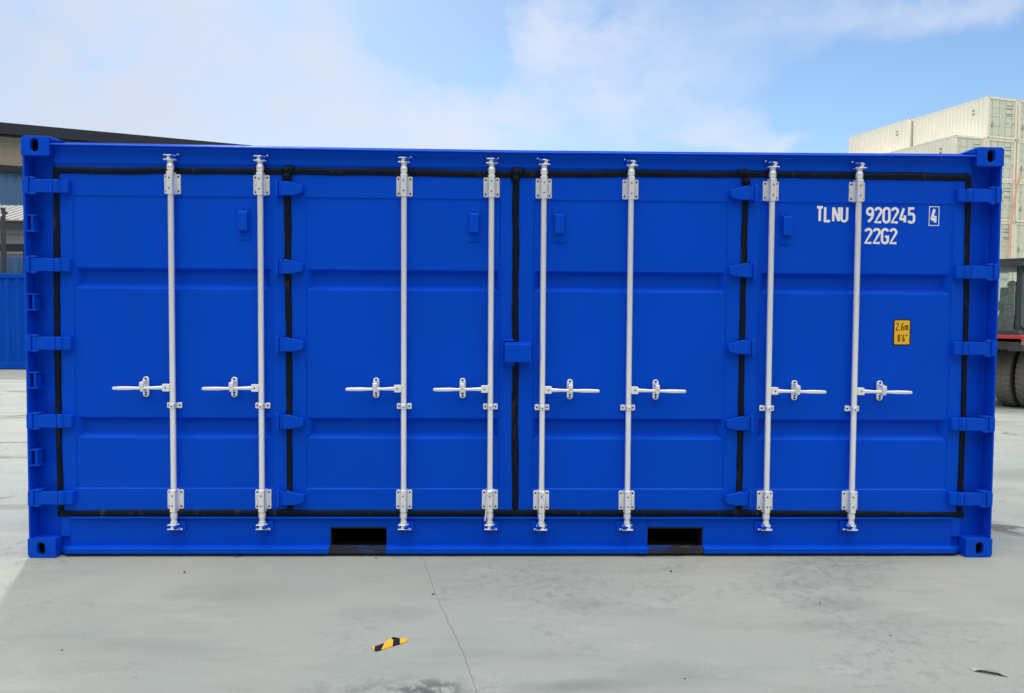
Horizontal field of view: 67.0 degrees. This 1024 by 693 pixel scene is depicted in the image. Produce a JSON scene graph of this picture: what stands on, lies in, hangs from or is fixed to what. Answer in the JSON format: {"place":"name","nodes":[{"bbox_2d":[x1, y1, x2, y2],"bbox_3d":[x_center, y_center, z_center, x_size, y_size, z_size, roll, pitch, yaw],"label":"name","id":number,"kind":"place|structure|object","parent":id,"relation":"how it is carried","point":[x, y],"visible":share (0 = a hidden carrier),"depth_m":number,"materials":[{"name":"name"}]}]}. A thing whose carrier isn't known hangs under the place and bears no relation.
{"place":"outdoors","nodes":[
{"label":"outdoors","id":0,"kind":"place"},
{"bbox_2d":[0,205,23,255],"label":"shed","id":1,"kind":"structure","parent":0,"point":[14,227],"depth_m":29.24,"materials":[{"name":"grey metal"}]},
{"bbox_2d":[0,244,23,272],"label":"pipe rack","id":2,"kind":"object","parent":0,"point":[14,247],"visible":0.06,"depth_m":24.55,"materials":[{"name":"grey metal"}]},
{"bbox_2d":[0,122,252,205],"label":"warehouse","id":3,"kind":"structure","parent":0,"point":[11,170],"depth_m":44.51,"materials":[{"name":"grey metal"}]},
{"bbox_2d":[0,369,1023,692],"bbox_3d":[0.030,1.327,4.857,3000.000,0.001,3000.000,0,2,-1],"label":"ground","id":4,"kind":"structure","parent":0,"point":[472,623],"depth_m":3.88,"materials":[{"name":"concrete"}]},
{"bbox_2d":[0,206,7,272],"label":"floodlight pole","id":5,"kind":"object","parent":4,"relation":"on","point":[3,212],"visible":0.55,"depth_m":23.70,"materials":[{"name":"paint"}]},
{"bbox_2d":[0,256,22,272],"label":"sheet fence","id":6,"kind":"object","parent":4,"relation":"on","point":[14,264],"visible":0.04,"depth_m":25.88,"materials":[{"name":"blue metal"}]},
{"bbox_2d":[0,273,25,368],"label":"shipping container","id":7,"kind":"object","parent":4,"relation":"on","point":[12,323],"visible":0.16,"depth_m":20.84,"materials":[{"name":"blue metal"}]},
{"bbox_2d":[372,637,407,651],"bbox_3d":[-0.568,1.370,3.571,0.183,0.005,0.081,-2,3,-42],"label":"hazard tape","id":8,"kind":"object","parent":4,"relation":"on","point":[392,642],"visible":1,"depth_m":3.56,"materials":[{"name":"yellow plastic"}]},
{"bbox_2d":[20,136,1003,557],"bbox_3d":[0.011,-0.015,6.008,6.058,2.589,2.472,0,2,-1],"label":"shipping container","id":9,"kind":"object","parent":4,"relation":"on","point":[302,350],"visible":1,"depth_m":4.87,"materials":[{"name":"blue metal"}]},
{"bbox_2d":[22,173,286,510],"bbox_3d":[-2.199,-0.025,4.820,1.578,2.133,0.124,0,2,-1],"label":"door","id":10,"kind":"structure","parent":9,"relation":"in","point":[112,264],"depth_m":4.82,"materials":[{"name":"blue paint"}]},
{"bbox_2d":[275,174,514,509],"bbox_3d":[-0.725,-0.017,4.858,1.480,2.133,0.116,0,2,-1],"label":"door","id":11,"kind":"structure","parent":9,"relation":"in","point":[344,266],"depth_m":4.86,"materials":[{"name":"blue paint"}]},
{"bbox_2d":[505,177,757,509],"bbox_3d":[0.739,-0.008,4.869,1.572,2.133,0.162,0,2,-1],"label":"door","id":12,"kind":"structure","parent":9,"relation":"in","point":[688,269],"depth_m":4.89,"materials":[{"name":"blue paint"}]},
{"bbox_2d":[742,177,1001,511],"bbox_3d":[2.266,0.000,4.923,1.592,2.133,0.124,0,2,-1],"label":"door","id":13,"kind":"structure","parent":9,"relation":"in","point":[913,272],"depth_m":4.92,"materials":[{"name":"blue paint"}]},
{"bbox_2d":[969,668,1007,676],"bbox_3d":[2.043,1.389,3.317,0.139,0.023,0.035,1,2,25],"label":"paper scrap","id":14,"kind":"object","parent":4,"relation":"on","point":[976,669],"visible":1,"depth_m":3.31,"materials":[{"name":"white paper"}]},
{"bbox_2d":[995,258,1023,406],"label":"yard truck","id":15,"kind":"object","parent":4,"relation":"on","point":[1010,368],"visible":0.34,"depth_m":12.90,"materials":[{"name":"metal"}]},
{"bbox_2d":[0,0,1023,152],"label":"sky","id":16,"kind":"structure","parent":0,"point":[770,76],"materials":[{"name":"blue"}]},
{"bbox_3d":[32.592,-4.214,53.035,2.446,2.591,5.966,0,2,-17],"label":"stacked container","id":17,"kind":"object","parent":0,"visible":0},
{"bbox_2d":[1013,222,1023,257],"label":"stacked container","id":18,"kind":"object","parent":17,"relation":"on","point":[1018,249],"visible":0.1,"depth_m":49.91,"materials":[{"name":"white metal"}]},
{"bbox_2d":[1014,181,1023,222],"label":"stacked container","id":19,"kind":"object","parent":18,"relation":"on","point":[1019,211],"visible":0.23,"depth_m":49.77,"materials":[{"name":"white metal"}]},
{"bbox_2d":[1015,141,1023,181],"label":"stacked container","id":20,"kind":"object","parent":19,"relation":"on","point":[1019,165],"visible":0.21,"depth_m":49.65,"materials":[{"name":"white metal"}]},
{"bbox_2d":[1016,99,1023,140],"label":"stacked container","id":21,"kind":"object","parent":20,"relation":"on","point":[1020,124],"visible":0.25,"depth_m":49.53,"materials":[{"name":"white metal"}]},
{"bbox_2d":[1020,102,1023,139],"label":"door","id":22,"kind":"structure","parent":21,"relation":"in","point":[1022,104],"depth_m":49.58,"materials":[{"name":"green paint"}]},
{"bbox_2d":[1019,142,1023,180],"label":"door","id":23,"kind":"structure","parent":20,"relation":"in","point":[1021,148],"depth_m":49.70,"materials":[{"name":"green paint"}]},
{"bbox_2d":[1017,182,1023,220],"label":"door","id":24,"kind":"structure","parent":19,"relation":"in","point":[1020,217],"depth_m":49.80,"materials":[{"name":"green paint"}]},
{"bbox_2d":[1015,223,1023,257],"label":"door","id":25,"kind":"structure","parent":18,"relation":"in","point":[1019,228],"depth_m":49.95,"materials":[{"name":"green paint"}]},
{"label":"stacked container","id":26,"kind":"object","parent":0,"visible":0},
{"bbox_2d":[1000,222,1013,258],"bbox_3d":[30.189,-6.799,52.173,2.446,2.591,5.966,0,2,-17],"label":"stacked container","id":27,"kind":"object","parent":26,"relation":"on","point":[1004,232],"visible":0.14,"depth_m":49.55,"materials":[{"name":"white metal"}]},
{"bbox_2d":[1000,222,1011,258],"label":"door","id":28,"kind":"structure","parent":27,"relation":"in","point":[1004,232],"depth_m":49.53,"materials":[{"name":"green paint"}]},
{"bbox_2d":[1001,181,1015,221],"bbox_3d":[30.206,-9.397,52.076,2.446,2.591,5.966,0,2,-17],"label":"stacked container","id":29,"kind":"object","parent":27,"relation":"on","point":[1008,190],"visible":0.16,"depth_m":49.47,"materials":[{"name":"white metal"}]},
{"bbox_2d":[985,138,1015,180],"bbox_3d":[30.198,-11.996,51.994,2.446,2.591,5.966,0,2,-17],"label":"stacked container","id":30,"kind":"object","parent":29,"relation":"on","point":[1008,167],"visible":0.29,"depth_m":49.37,"materials":[{"name":"white metal"}]},
{"bbox_2d":[913,96,1017,145],"bbox_3d":[30.233,-14.593,51.883,2.446,2.591,5.966,0,2,-17],"label":"stacked container","id":31,"kind":"object","parent":30,"relation":"on","point":[991,117],"visible":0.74,"depth_m":49.69,"materials":[{"name":"white metal"}]},
{"bbox_2d":[989,97,1001,136],"bbox_3d":[30.600,-14.487,48.936,1.048,2.491,0.090,0,2,-17],"label":"door","id":32,"kind":"structure","parent":31,"relation":"in","point":[995,126],"depth_m":48.94,"materials":[{"name":"green paint"}]},
{"bbox_2d":[1001,99,1015,137],"bbox_3d":[31.650,-14.493,49.264,1.128,2.491,0.090,0,2,-17],"label":"door","id":33,"kind":"structure","parent":31,"relation":"in","point":[1008,107],"depth_m":49.24,"materials":[{"name":"green paint"}]},
{"bbox_2d":[988,139,1000,146],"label":"door","id":34,"kind":"structure","parent":30,"relation":"in","point":[991,143],"depth_m":49.01,"materials":[{"name":"green paint"}]},
{"bbox_2d":[1001,140,1013,178],"bbox_3d":[31.615,-11.895,49.374,1.128,2.491,0.090,0,2,-17],"label":"door","id":35,"kind":"structure","parent":30,"relation":"in","point":[1007,169],"depth_m":49.38,"materials":[{"name":"green paint"}]},
{"bbox_2d":[1007,172,1020,258],"bbox_3d":[31.973,-8.285,49.280,0.776,5.682,0.020,0,2,-1],"label":"strap","id":36,"kind":"object","parent":30,"relation":"hanging from","point":[1012,214],"visible":0.92,"depth_m":49.27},
{"bbox_2d":[1001,182,1012,220],"bbox_3d":[31.622,-9.296,49.456,1.128,2.491,0.090,0,2,-17],"label":"door","id":37,"kind":"structure","parent":29,"relation":"in","point":[1006,204],"depth_m":49.46,"materials":[{"name":"green paint"}]},
{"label":"stacked container","id":38,"kind":"object","parent":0,"visible":0},
{"bbox_2d":[849,119,912,152],"bbox_3d":[28.170,-14.825,57.556,2.446,2.591,5.966,0,2,-17],"label":"stacked container","id":39,"kind":"object","parent":38,"relation":"on","point":[892,137],"visible":0.44,"depth_m":56.44,"materials":[{"name":"white metal"}]},
{"bbox_2d":[910,121,912,145],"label":"door","id":40,"kind":"structure","parent":39,"relation":"in","point":[911,143],"depth_m":54.49,"materials":[{"name":"green paint"}]},
{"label":"stacked container","id":41,"kind":"object","parent":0,"visible":0},
{"bbox_2d":[888,134,985,153],"bbox_3d":[27.776,-11.982,51.231,2.446,2.591,5.966,0,2,-17],"label":"stacked container","id":42,"kind":"object","parent":41,"relation":"on","point":[955,144],"visible":0.23,"depth_m":48.67,"materials":[{"name":"white metal"}]},
{"bbox_2d":[957,136,969,153],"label":"door","id":43,"kind":"structure","parent":42,"relation":"in","point":[963,144],"depth_m":48.25,"materials":[{"name":"green paint"}]},
{"bbox_2d":[969,137,982,149],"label":"door","id":44,"kind":"structure","parent":42,"relation":"in","point":[974,143],"depth_m":48.54,"materials":[{"name":"green paint"}]}
]}

